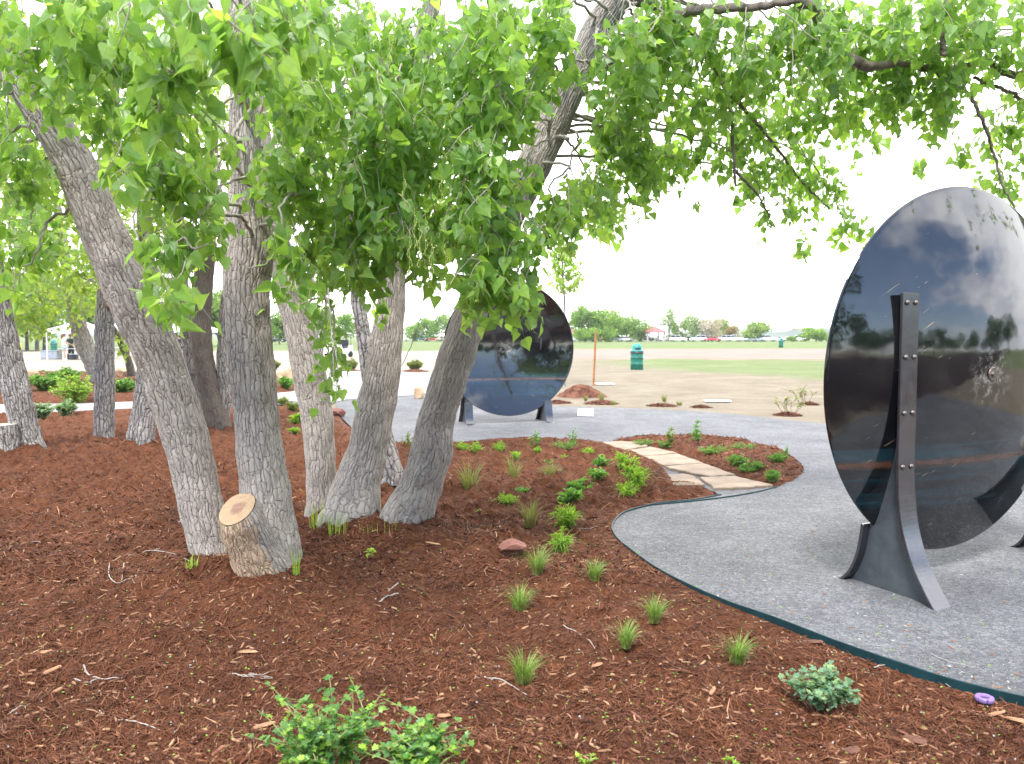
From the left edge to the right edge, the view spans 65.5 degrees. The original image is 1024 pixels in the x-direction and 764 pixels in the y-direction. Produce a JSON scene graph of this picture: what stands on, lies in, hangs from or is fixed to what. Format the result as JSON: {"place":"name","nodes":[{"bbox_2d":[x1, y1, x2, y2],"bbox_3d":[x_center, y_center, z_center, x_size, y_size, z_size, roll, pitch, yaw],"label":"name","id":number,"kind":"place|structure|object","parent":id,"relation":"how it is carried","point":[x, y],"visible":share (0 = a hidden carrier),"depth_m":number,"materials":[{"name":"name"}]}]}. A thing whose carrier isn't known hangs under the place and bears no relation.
{"place":"outdoors","nodes":[
{"label":"outdoors","id":0,"kind":"place"},
{"bbox_2d":[0,369,430,412],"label":"concrete path","id":1,"kind":"structure","parent":0,"point":[408,383],"depth_m":23.94,"materials":[{"name":"concrete"}]},
{"bbox_2d":[19,336,827,493],"bbox_3d":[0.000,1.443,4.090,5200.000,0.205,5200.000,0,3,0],"label":"ground","id":2,"kind":"structure","parent":0,"point":[748,378],"depth_m":37.10,"materials":[{"name":"soil"}]},
{"bbox_2d":[10,267,66,350],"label":"park tree","id":3,"kind":"object","parent":2,"relation":"on","point":[55,320],"visible":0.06,"depth_m":82.79,"materials":[{"name":"plant"}]},
{"bbox_2d":[40,350,62,358],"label":"storage box","id":4,"kind":"object","parent":2,"relation":"on","point":[54,354],"visible":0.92,"depth_m":54.63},
{"bbox_2d":[46,322,94,359],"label":"canopy tent","id":5,"kind":"object","parent":2,"relation":"on","point":[89,325],"visible":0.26,"depth_m":53.00,"materials":[{"name":"white fabric"}]},
{"bbox_2d":[58,288,120,334],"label":"park tree","id":6,"kind":"object","parent":2,"relation":"on","point":[88,320],"visible":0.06,"depth_m":113.38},
{"bbox_2d":[0,371,294,403],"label":"back bed","id":7,"kind":"object","parent":2,"relation":"on","point":[42,397],"visible":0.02,"depth_m":19.99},
{"bbox_2d":[29,369,66,390],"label":"shrub","id":8,"kind":"object","parent":7,"relation":"on","point":[41,383],"visible":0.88,"depth_m":21.43,"materials":[{"name":"green plant"}]},
{"bbox_2d":[47,366,84,380],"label":"shrub","id":9,"kind":"object","parent":7,"relation":"on","point":[70,371],"visible":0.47,"depth_m":26.15,"materials":[{"name":"green plant"}]},
{"bbox_2d":[48,371,93,402],"bbox_3d":[-10.290,0.146,18.770,0.999,0.829,1.470,0,3,-7],"label":"shrub","id":10,"kind":"object","parent":7,"relation":"on","point":[75,392],"visible":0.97,"depth_m":18.67,"materials":[{"name":"green plant"}]},
{"bbox_2d":[4,194,161,381],"bbox_3d":[-13.181,-2.911,23.547,5.636,6.495,4.735,0,3,0],"label":"cottonwood tree","id":11,"kind":"object","parent":7,"relation":"on","point":[84,343],"visible":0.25,"depth_m":23.76,"materials":[{"name":"green plant"}]},
{"bbox_2d":[115,377,134,392],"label":"shrub","id":12,"kind":"object","parent":7,"relation":"on","point":[125,384],"visible":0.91,"depth_m":20.99,"materials":[{"name":"green plant"}]},
{"bbox_2d":[88,301,173,375],"bbox_3d":[-12.433,-1.617,26.402,3.417,2.915,1.823,0,3,0],"label":"cottonwood tree","id":13,"kind":"object","parent":7,"relation":"on","point":[124,353],"visible":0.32,"depth_m":26.83,"materials":[{"name":"green plant"}]},
{"bbox_2d":[277,376,293,389],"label":"shrub","id":14,"kind":"object","parent":7,"relation":"on","point":[284,382],"visible":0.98,"depth_m":23.17,"materials":[{"name":"green plant"}]},
{"bbox_2d":[211,289,221,334],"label":"park tree","id":15,"kind":"object","parent":2,"relation":"on","point":[215,308],"visible":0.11,"depth_m":124.56,"materials":[{"name":"plant"}]},
{"bbox_2d":[270,311,285,343],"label":"park tree","id":16,"kind":"object","parent":2,"relation":"on","point":[277,325],"visible":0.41,"depth_m":148.94,"materials":[{"name":"plant"}]},
{"bbox_2d":[316,306,337,337],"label":"park tree","id":17,"kind":"object","parent":2,"relation":"on","point":[320,322],"visible":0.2,"depth_m":148.49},
{"bbox_2d":[324,333,352,356],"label":"utility cart","id":18,"kind":"object","parent":2,"relation":"on","point":[346,347],"visible":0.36,"depth_m":60.28,"materials":[{"name":"white paint"}]},
{"bbox_2d":[335,313,355,339],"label":"park tree","id":19,"kind":"object","parent":2,"relation":"on","point":[346,321],"visible":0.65,"depth_m":158.24,"materials":[{"name":"plant"}]},
{"bbox_2d":[406,359,423,369],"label":"lawn shrub","id":20,"kind":"object","parent":2,"relation":"on","point":[413,364],"visible":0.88,"depth_m":36.72,"materials":[{"name":"green plant"}]},
{"bbox_2d":[404,324,427,341],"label":"park tree","id":21,"kind":"object","parent":2,"relation":"on","point":[411,330],"visible":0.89,"depth_m":223.84,"materials":[{"name":"plant"}]},
{"bbox_2d":[414,317,438,341],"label":"park tree","id":22,"kind":"object","parent":2,"relation":"on","point":[424,322],"visible":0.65,"depth_m":225.94,"materials":[{"name":"plant"}]},
{"bbox_2d":[427,312,449,341],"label":"park tree","id":23,"kind":"object","parent":2,"relation":"on","point":[443,320],"visible":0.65,"depth_m":222.96,"materials":[{"name":"plant"}]},
{"bbox_2d":[0,404,1023,763],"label":"mulch bed","id":24,"kind":"object","parent":2,"relation":"on","point":[126,458],"visible":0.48,"depth_m":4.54,"materials":[{"name":"wood"}]},
{"bbox_2d":[0,423,19,451],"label":"tree stump","id":25,"kind":"object","parent":24,"relation":"on","point":[9,438],"visible":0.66,"depth_m":10.62,"materials":[{"name":"wood"}]},
{"bbox_2d":[34,401,54,418],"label":"shrub","id":26,"kind":"object","parent":24,"relation":"on","point":[44,411],"visible":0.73,"depth_m":14.86,"materials":[{"name":"green plant"}]},
{"bbox_2d":[0,6,116,448],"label":"cottonwood tree","id":27,"kind":"object","parent":24,"relation":"on","point":[17,397],"visible":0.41,"depth_m":10.72,"materials":[{"name":"green plant"}]},
{"bbox_2d":[51,398,79,415],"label":"shrub","id":28,"kind":"object","parent":24,"relation":"on","point":[66,407],"visible":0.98,"depth_m":15.56,"materials":[{"name":"green plant"}]},
{"bbox_2d":[41,57,135,437],"bbox_3d":[-6.055,-1.968,11.752,1.826,6.031,2.241,0,3,0],"label":"cottonwood tree","id":29,"kind":"object","parent":24,"relation":"on","point":[104,384],"visible":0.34,"depth_m":12.17,"materials":[{"name":"green plant"}]},
{"bbox_2d":[0,0,226,555],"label":"cottonwood tree","id":30,"kind":"object","parent":24,"relation":"on","point":[68,36],"visible":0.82,"depth_m":4.91,"materials":[{"name":"green plant"}]},
{"bbox_2d":[96,1,222,444],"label":"cottonwood tree","id":31,"kind":"object","parent":24,"relation":"on","point":[141,427],"visible":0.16,"depth_m":11.29,"materials":[{"name":"green plant"}]},
{"bbox_2d":[83,0,356,577],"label":"cottonwood tree","id":32,"kind":"object","parent":24,"relation":"on","point":[250,61],"visible":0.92,"depth_m":3.72,"materials":[{"name":"green plant"}]},
{"bbox_2d":[132,26,315,429],"bbox_3d":[-4.504,-3.365,12.727,2.997,8.701,3.962,-2,4,-37],"label":"cottonwood tree","id":33,"kind":"object","parent":24,"relation":"on","point":[210,379],"visible":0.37,"depth_m":13.37,"materials":[{"name":"grey plant"}]},
{"bbox_2d":[303,500,324,528],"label":"grass shoots","id":34,"kind":"object","parent":24,"relation":"on","point":[312,520],"depth_m":6.45,"materials":[{"name":"green plant"}]},
{"bbox_2d":[232,0,404,516],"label":"cottonwood tree","id":35,"kind":"object","parent":24,"relation":"on","point":[310,363],"visible":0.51,"depth_m":4.92,"materials":[{"name":"green plant"}]},
{"bbox_2d":[241,674,405,763],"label":"currant shrub","id":36,"kind":"object","parent":24,"relation":"on","point":[317,739],"visible":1,"depth_m":2.84,"materials":[{"name":"green plant"}]},
{"bbox_2d":[325,508,347,534],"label":"grass shoots","id":37,"kind":"object","parent":24,"relation":"on","point":[329,531],"depth_m":6.26,"materials":[{"name":"green plant"}]},
{"bbox_2d":[0,413,715,590],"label":"mulch shreds","id":38,"kind":"object","parent":24,"relation":"on","point":[305,565],"visible":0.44,"depth_m":6.17,"materials":[{"name":"wood"}]},
{"bbox_2d":[303,33,483,485],"bbox_3d":[-1.196,-1.303,8.680,2.363,4.764,1.945,-1,3,-9],"label":"cottonwood tree","id":39,"kind":"object","parent":24,"relation":"on","point":[393,472],"visible":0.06,"depth_m":8.25,"materials":[{"name":"green plant"}]},
{"bbox_2d":[311,0,506,527],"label":"cottonwood tree","id":40,"kind":"object","parent":24,"relation":"on","point":[390,230],"visible":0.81,"depth_m":4.90,"materials":[{"name":"green plant"}]},
{"bbox_2d":[362,698,474,763],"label":"currant shrub","id":41,"kind":"object","parent":24,"relation":"on","point":[417,746],"visible":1,"depth_m":2.75,"materials":[{"name":"green plant"}]},
{"bbox_2d":[455,458,488,489],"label":"tall grass","id":42,"kind":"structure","parent":24,"relation":"on","point":[466,482],"depth_m":8.28,"materials":[{"name":"green plant"}]},
{"bbox_2d":[491,492,518,504],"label":"perennial","id":43,"kind":"object","parent":24,"relation":"on","point":[507,499],"visible":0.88,"depth_m":7.48,"materials":[{"name":"green plant"}]},
{"bbox_2d":[498,538,526,551],"bbox_3d":[0.005,1.173,5.722,0.205,0.089,0.136,0,3,6],"label":"flat stone","id":44,"kind":"object","parent":24,"relation":"on","point":[511,545],"visible":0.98,"depth_m":5.67,"materials":[{"name":"stone"}]},
{"bbox_2d":[501,453,525,476],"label":"tall grass","id":45,"kind":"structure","parent":24,"relation":"on","point":[513,473],"depth_m":8.85,"materials":[{"name":"green plant"}]},
{"bbox_2d":[495,579,542,612],"bbox_3d":[0.051,1.263,4.715,0.329,0.199,0.339,2,4,34],"label":"grass tuft","id":46,"kind":"object","parent":24,"relation":"on","point":[519,603],"visible":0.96,"depth_m":4.71,"materials":[{"name":"plant"}]},
{"bbox_2d":[497,645,548,685],"bbox_3d":[0.055,1.292,3.641,0.262,0.192,0.315,-1,3,-11],"label":"grass tuft","id":47,"kind":"object","parent":24,"relation":"on","point":[523,675],"visible":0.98,"depth_m":3.63,"materials":[{"name":"plant"}]},
{"bbox_2d":[510,493,548,527],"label":"tall grass","id":48,"kind":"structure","parent":24,"relation":"on","point":[531,516],"depth_m":6.57,"materials":[{"name":"green plant"}]},
{"bbox_2d":[512,543,562,575],"bbox_3d":[0.148,1.154,5.223,0.359,0.224,0.383,2,4,25],"label":"grass tuft","id":49,"kind":"object","parent":24,"relation":"on","point":[537,564],"visible":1,"depth_m":5.22,"materials":[{"name":"plant"}]},
{"bbox_2d":[541,526,575,556],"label":"perennial","id":50,"kind":"object","parent":24,"relation":"on","point":[560,543],"visible":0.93,"depth_m":5.86,"materials":[{"name":"green plant"}]},
{"bbox_2d":[541,500,582,528],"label":"perennial","id":51,"kind":"object","parent":24,"relation":"on","point":[565,517],"visible":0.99,"depth_m":6.70,"materials":[{"name":"green plant"}]},
{"bbox_2d":[557,487,583,502],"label":"broadleaf plant","id":52,"kind":"object","parent":24,"relation":"on","point":[569,495],"visible":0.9,"depth_m":7.59,"materials":[{"name":"green plant"}]},
{"bbox_2d":[565,476,594,490],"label":"broadleaf plant","id":53,"kind":"object","parent":24,"relation":"on","point":[579,484],"visible":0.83,"depth_m":8.31,"materials":[{"name":"green plant"}]},
{"bbox_2d":[579,556,610,582],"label":"grass tuft","id":54,"kind":"object","parent":24,"relation":"on","point":[595,572],"visible":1,"depth_m":5.13,"materials":[{"name":"plant"}]},
{"bbox_2d":[586,467,607,480],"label":"broadleaf plant","id":55,"kind":"object","parent":24,"relation":"on","point":[595,474],"visible":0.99,"depth_m":8.69,"materials":[{"name":"green plant"}]},
{"bbox_2d":[592,454,612,465],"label":"broadleaf plant","id":56,"kind":"object","parent":24,"relation":"on","point":[600,460],"visible":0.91,"depth_m":9.64,"materials":[{"name":"green plant"}]},
{"bbox_2d":[609,450,635,469],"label":"perennial","id":57,"kind":"object","parent":24,"relation":"on","point":[622,458],"visible":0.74,"depth_m":9.30,"materials":[{"name":"green plant"}]},
{"bbox_2d":[609,481,642,497],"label":"perennial","id":58,"kind":"object","parent":24,"relation":"on","point":[626,489],"visible":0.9,"depth_m":7.93,"materials":[{"name":"green plant"}]},
{"bbox_2d":[607,617,648,648],"bbox_3d":[0.566,1.247,3.962,0.244,0.149,0.244,2,4,35],"label":"grass tuft","id":59,"kind":"object","parent":24,"relation":"on","point":[627,638],"visible":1,"depth_m":3.95,"materials":[{"name":"plant"}]},
{"bbox_2d":[620,456,659,487],"bbox_3d":[1.269,0.917,8.224,0.534,0.326,0.582,-1,3,-15],"label":"perennial","id":60,"kind":"object","parent":24,"relation":"on","point":[635,474],"visible":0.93,"depth_m":8.16,"materials":[{"name":"green plant"}]},
{"bbox_2d":[379,0,928,523],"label":"cottonwood tree","id":61,"kind":"object","parent":24,"relation":"on","point":[657,46],"visible":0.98,"depth_m":5.67,"materials":[{"name":"green plant"}]},
{"bbox_2d":[632,592,675,623],"bbox_3d":[0.780,1.228,4.372,0.286,0.179,0.262,-1,3,-17],"label":"grass tuft","id":62,"kind":"object","parent":24,"relation":"on","point":[655,612],"visible":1,"depth_m":4.36,"materials":[{"name":"plant"}]},
{"bbox_2d":[713,628,764,664],"bbox_3d":[1.102,1.284,3.862,0.248,0.173,0.295,-2,4,-29],"label":"grass tuft","id":63,"kind":"object","parent":24,"relation":"on","point":[738,657],"visible":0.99,"depth_m":3.87,"materials":[{"name":"plant"}]},
{"bbox_2d":[612,494,1023,705],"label":"steel edging","id":64,"kind":"object","parent":24,"relation":"on","point":[953,683],"visible":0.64,"depth_m":4.04,"materials":[{"name":"metal"}]},
{"bbox_2d":[778,660,861,714],"bbox_3d":[1.342,1.339,3.444,0.328,0.203,0.300,3,5,43],"label":"columbine","id":65,"kind":"object","parent":24,"relation":"on","point":[825,686],"visible":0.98,"depth_m":3.42,"materials":[{"name":"green plant"}]},
{"bbox_2d":[901,735,927,743],"bbox_3d":[1.599,1.417,3.163,0.099,0.012,0.054,3,4,40],"label":"wood chip","id":66,"kind":"object","parent":24,"relation":"on","point":[916,739],"visible":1,"depth_m":3.15,"materials":[{"name":"brown wood"}]},
{"bbox_2d":[974,693,994,706],"bbox_3d":[2.095,1.422,3.533,0.077,0.056,0.078,-1,3,-17],"label":"valve marker","id":67,"kind":"object","parent":24,"relation":"on","point":[985,699],"visible":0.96,"depth_m":3.52,"materials":[{"name":"purple plastic"}]},
{"bbox_2d":[547,222,586,386],"bbox_3d":[1.733,-2.468,25.412,1.389,5.288,1.625,0,3,0],"label":"young tree","id":68,"kind":"object","parent":2,"relation":"on","point":[566,262],"visible":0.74,"depth_m":25.24,"materials":[{"name":"green plant"}]},
{"bbox_2d":[557,384,607,397],"bbox_3d":[1.869,0.232,21.308,1.434,0.371,1.346,0,3,0],"label":"mulch pile","id":69,"kind":"object","parent":2,"relation":"on","point":[577,391],"visible":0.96,"depth_m":20.99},
{"bbox_2d":[572,326,601,341],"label":"park tree","id":70,"kind":"object","parent":2,"relation":"on","point":[580,334],"visible":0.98,"depth_m":203.63,"materials":[{"name":"plant"}]},
{"bbox_2d":[567,304,619,341],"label":"park tree","id":71,"kind":"object","parent":2,"relation":"on","point":[580,318],"visible":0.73,"depth_m":210.95,"materials":[{"name":"plant"}]},
{"bbox_2d":[583,399,618,404],"bbox_3d":[2.141,0.484,19.027,0.957,0.142,0.861,0,3,0],"label":"mulch ring","id":72,"kind":"object","parent":2,"relation":"on","point":[600,402],"visible":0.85,"depth_m":18.89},
{"bbox_2d":[604,309,627,341],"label":"park tree","id":73,"kind":"object","parent":2,"relation":"on","point":[617,325],"visible":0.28,"depth_m":219.60,"materials":[{"name":"plant"}]},
{"bbox_2d":[617,314,640,341],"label":"park tree","id":74,"kind":"object","parent":2,"relation":"on","point":[628,319],"visible":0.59,"depth_m":224.14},
{"bbox_2d":[630,343,643,369],"bbox_3d":[5.899,-1.196,37.626,0.646,1.255,0.646,-1,4,-23],"label":"litter bin","id":75,"kind":"object","parent":2,"relation":"on","point":[636,352],"visible":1,"depth_m":37.39,"materials":[{"name":"green paint"}]},
{"bbox_2d":[627,316,652,341],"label":"park tree","id":76,"kind":"object","parent":2,"relation":"on","point":[640,336],"visible":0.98,"depth_m":221.07,"materials":[{"name":"plant"}]},
{"bbox_2d":[640,326,666,341],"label":"picnic shelter","id":77,"kind":"object","parent":2,"relation":"on","point":[656,329],"visible":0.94,"depth_m":219.98,"materials":[{"name":"concrete"}]},
{"bbox_2d":[658,305,678,341],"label":"park tree","id":78,"kind":"object","parent":2,"relation":"on","point":[672,325],"visible":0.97,"depth_m":231.03,"materials":[{"name":"plant"}]},
{"bbox_2d":[678,310,704,337],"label":"park tree","id":79,"kind":"object","parent":2,"relation":"on","point":[694,329],"visible":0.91,"depth_m":231.10,"materials":[{"name":"plant"}]},
{"bbox_2d":[698,315,723,337],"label":"park tree","id":80,"kind":"object","parent":2,"relation":"on","point":[713,329],"visible":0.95,"depth_m":228.58,"materials":[{"name":"plant"}]},
{"bbox_2d":[722,325,740,336],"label":"park tree","id":81,"kind":"object","parent":2,"relation":"on","point":[732,330],"visible":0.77,"depth_m":234.36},
{"bbox_2d":[740,321,774,341],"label":"park tree","id":82,"kind":"object","parent":2,"relation":"on","point":[757,329],"visible":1,"depth_m":224.48,"materials":[{"name":"plant"}]},
{"bbox_2d":[771,411,802,416],"bbox_3d":[5.615,0.652,16.227,0.677,0.128,0.656,0,3,0],"label":"mulch ring","id":83,"kind":"object","parent":2,"relation":"on","point":[787,414],"visible":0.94,"depth_m":16.13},
{"bbox_2d":[775,397,805,412],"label":"young shrub","id":84,"kind":"object","parent":2,"relation":"on","point":[802,404],"visible":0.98,"depth_m":16.52,"materials":[{"name":"beige plant"}]},
{"bbox_2d":[797,327,828,341],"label":"park tree","id":85,"kind":"object","parent":2,"relation":"on","point":[812,333],"visible":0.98,"depth_m":212.48,"materials":[{"name":"plant"}]},
{"bbox_2d":[847,0,1023,215],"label":"cottonwood tree","id":86,"kind":"object","parent":2,"relation":"on","point":[944,22],"visible":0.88,"depth_m":5.96,"materials":[{"name":"green plant"}]},
{"bbox_2d":[0,0,1023,335],"label":"sky","id":87,"kind":"structure","parent":0,"point":[708,262],"materials":[{"name":"white"}]},
{"bbox_2d":[336,394,1023,694],"bbox_3d":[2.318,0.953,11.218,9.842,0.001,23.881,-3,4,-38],"label":"gravel path","id":88,"kind":"structure","parent":0,"point":[606,424],"depth_m":5.95,"materials":[{"name":"gravel"}]},
{"bbox_2d":[444,282,573,425],"bbox_3d":[-0.065,-0.539,14.727,2.494,2.672,0.759,-1,3,-16],"label":"listening dish","id":89,"kind":"object","parent":88,"relation":"on","point":[507,376],"visible":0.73,"depth_m":14.86,"materials":[{"name":"metal"}]},
{"bbox_2d":[578,409,592,416],"bbox_3d":[1.467,0.624,15.870,0.310,0.158,0.244,0,3,6],"label":"plaque","id":90,"kind":"object","parent":88,"relation":"on","point":[585,412],"visible":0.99,"depth_m":15.85,"materials":[{"name":"metal"}]},
{"bbox_2d":[603,441,647,449],"bbox_3d":[1.672,0.936,11.533,0.553,0.057,0.961,-1,4,-19],"label":"flagstone","id":91,"kind":"object","parent":88,"relation":"on","point":[626,445],"visible":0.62,"depth_m":11.45,"materials":[{"name":"stone"}]},
{"bbox_2d":[628,447,675,455],"bbox_3d":[1.859,0.973,10.905,0.703,0.055,0.620,-2,4,-33],"label":"flagstone","id":92,"kind":"object","parent":88,"relation":"on","point":[649,451],"visible":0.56,"depth_m":10.86,"materials":[{"name":"stone"}]},
{"bbox_2d":[646,453,702,466],"bbox_3d":[2.022,1.012,10.199,0.584,0.059,0.870,-1,3,-12],"label":"flagstone","id":93,"kind":"object","parent":88,"relation":"on","point":[669,460],"visible":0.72,"depth_m":10.06,"materials":[{"name":"stone"}]},
{"bbox_2d":[668,474,704,486],"bbox_3d":[1.877,1.095,8.781,0.364,0.057,0.720,0,3,0],"label":"flagstone","id":94,"kind":"object","parent":88,"relation":"on","point":[693,480],"visible":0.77,"depth_m":8.73,"materials":[{"name":"stone"}]},
{"bbox_2d":[665,463,734,476],"bbox_3d":[2.204,1.059,9.363,0.566,0.062,0.827,-1,3,-16],"label":"flagstone","id":95,"kind":"object","parent":88,"relation":"on","point":[702,470],"visible":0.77,"depth_m":9.31,"materials":[{"name":"stone"}]},
{"bbox_2d":[653,486,777,504],"bbox_3d":[2.097,1.195,7.938,1.732,0.135,0.115,-2,4,-31],"label":"steel edging","id":96,"kind":"object","parent":88,"relation":"on","point":[715,498],"visible":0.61,"depth_m":7.82,"materials":[{"name":"metal"}]},
{"bbox_2d":[700,476,772,492],"bbox_3d":[2.423,1.104,8.612,0.684,0.059,0.743,0,3,0],"label":"flagstone","id":97,"kind":"object","parent":88,"relation":"on","point":[714,483],"visible":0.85,"depth_m":8.49,"materials":[{"name":"stone"}]},
{"bbox_2d":[621,488,1019,688],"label":"gravel litter","id":98,"kind":"object","parent":88,"relation":"on","point":[866,615],"visible":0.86,"depth_m":4.40,"materials":[{"name":"gravel"}]},
{"bbox_2d":[823,186,1023,610],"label":"listening dish","id":99,"kind":"object","parent":88,"relation":"on","point":[923,388],"visible":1,"depth_m":4.97,"materials":[{"name":"metal"}]},
{"bbox_2d":[613,433,803,486],"bbox_3d":[3.000,0.997,10.776,4.000,0.245,5.400,0,3,0],"label":"island bed","id":100,"kind":"object","parent":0,"point":[761,477],"visible":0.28,"depth_m":10.41,"materials":[{"name":"wood"}]},
{"bbox_2d":[690,419,701,439],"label":"thin plant","id":101,"kind":"object","parent":100,"relation":"on","point":[695,434],"visible":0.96,"depth_m":11.51,"materials":[{"name":"green plant"}]},
{"bbox_2d":[697,444,733,454],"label":"ground plant","id":102,"kind":"object","parent":100,"relation":"on","point":[706,450],"visible":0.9,"depth_m":10.51,"materials":[{"name":"green plant"}]},
{"bbox_2d":[725,452,750,466],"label":"ground plant","id":103,"kind":"object","parent":100,"relation":"on","point":[735,461],"visible":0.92,"depth_m":9.49,"materials":[{"name":"green plant"}]},
{"bbox_2d":[737,461,756,472],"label":"ground plant","id":104,"kind":"object","parent":100,"relation":"on","point":[746,468],"visible":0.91,"depth_m":9.17,"materials":[{"name":"green plant"}]},
{"bbox_2d":[765,469,781,481],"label":"ground plant","id":105,"kind":"object","parent":100,"relation":"on","point":[773,476],"visible":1,"depth_m":8.57,"materials":[{"name":"green plant"}]},
{"bbox_2d":[765,451,787,462],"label":"ground plant","id":106,"kind":"object","parent":100,"relation":"on","point":[777,458],"visible":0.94,"depth_m":9.80,"materials":[{"name":"green plant"}]},
{"bbox_2d":[764,329,829,337],"bbox_3d":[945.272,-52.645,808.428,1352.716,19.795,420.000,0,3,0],"label":"hills","id":107,"kind":"structure","parent":0,"point":[787,333],"depth_m":855.87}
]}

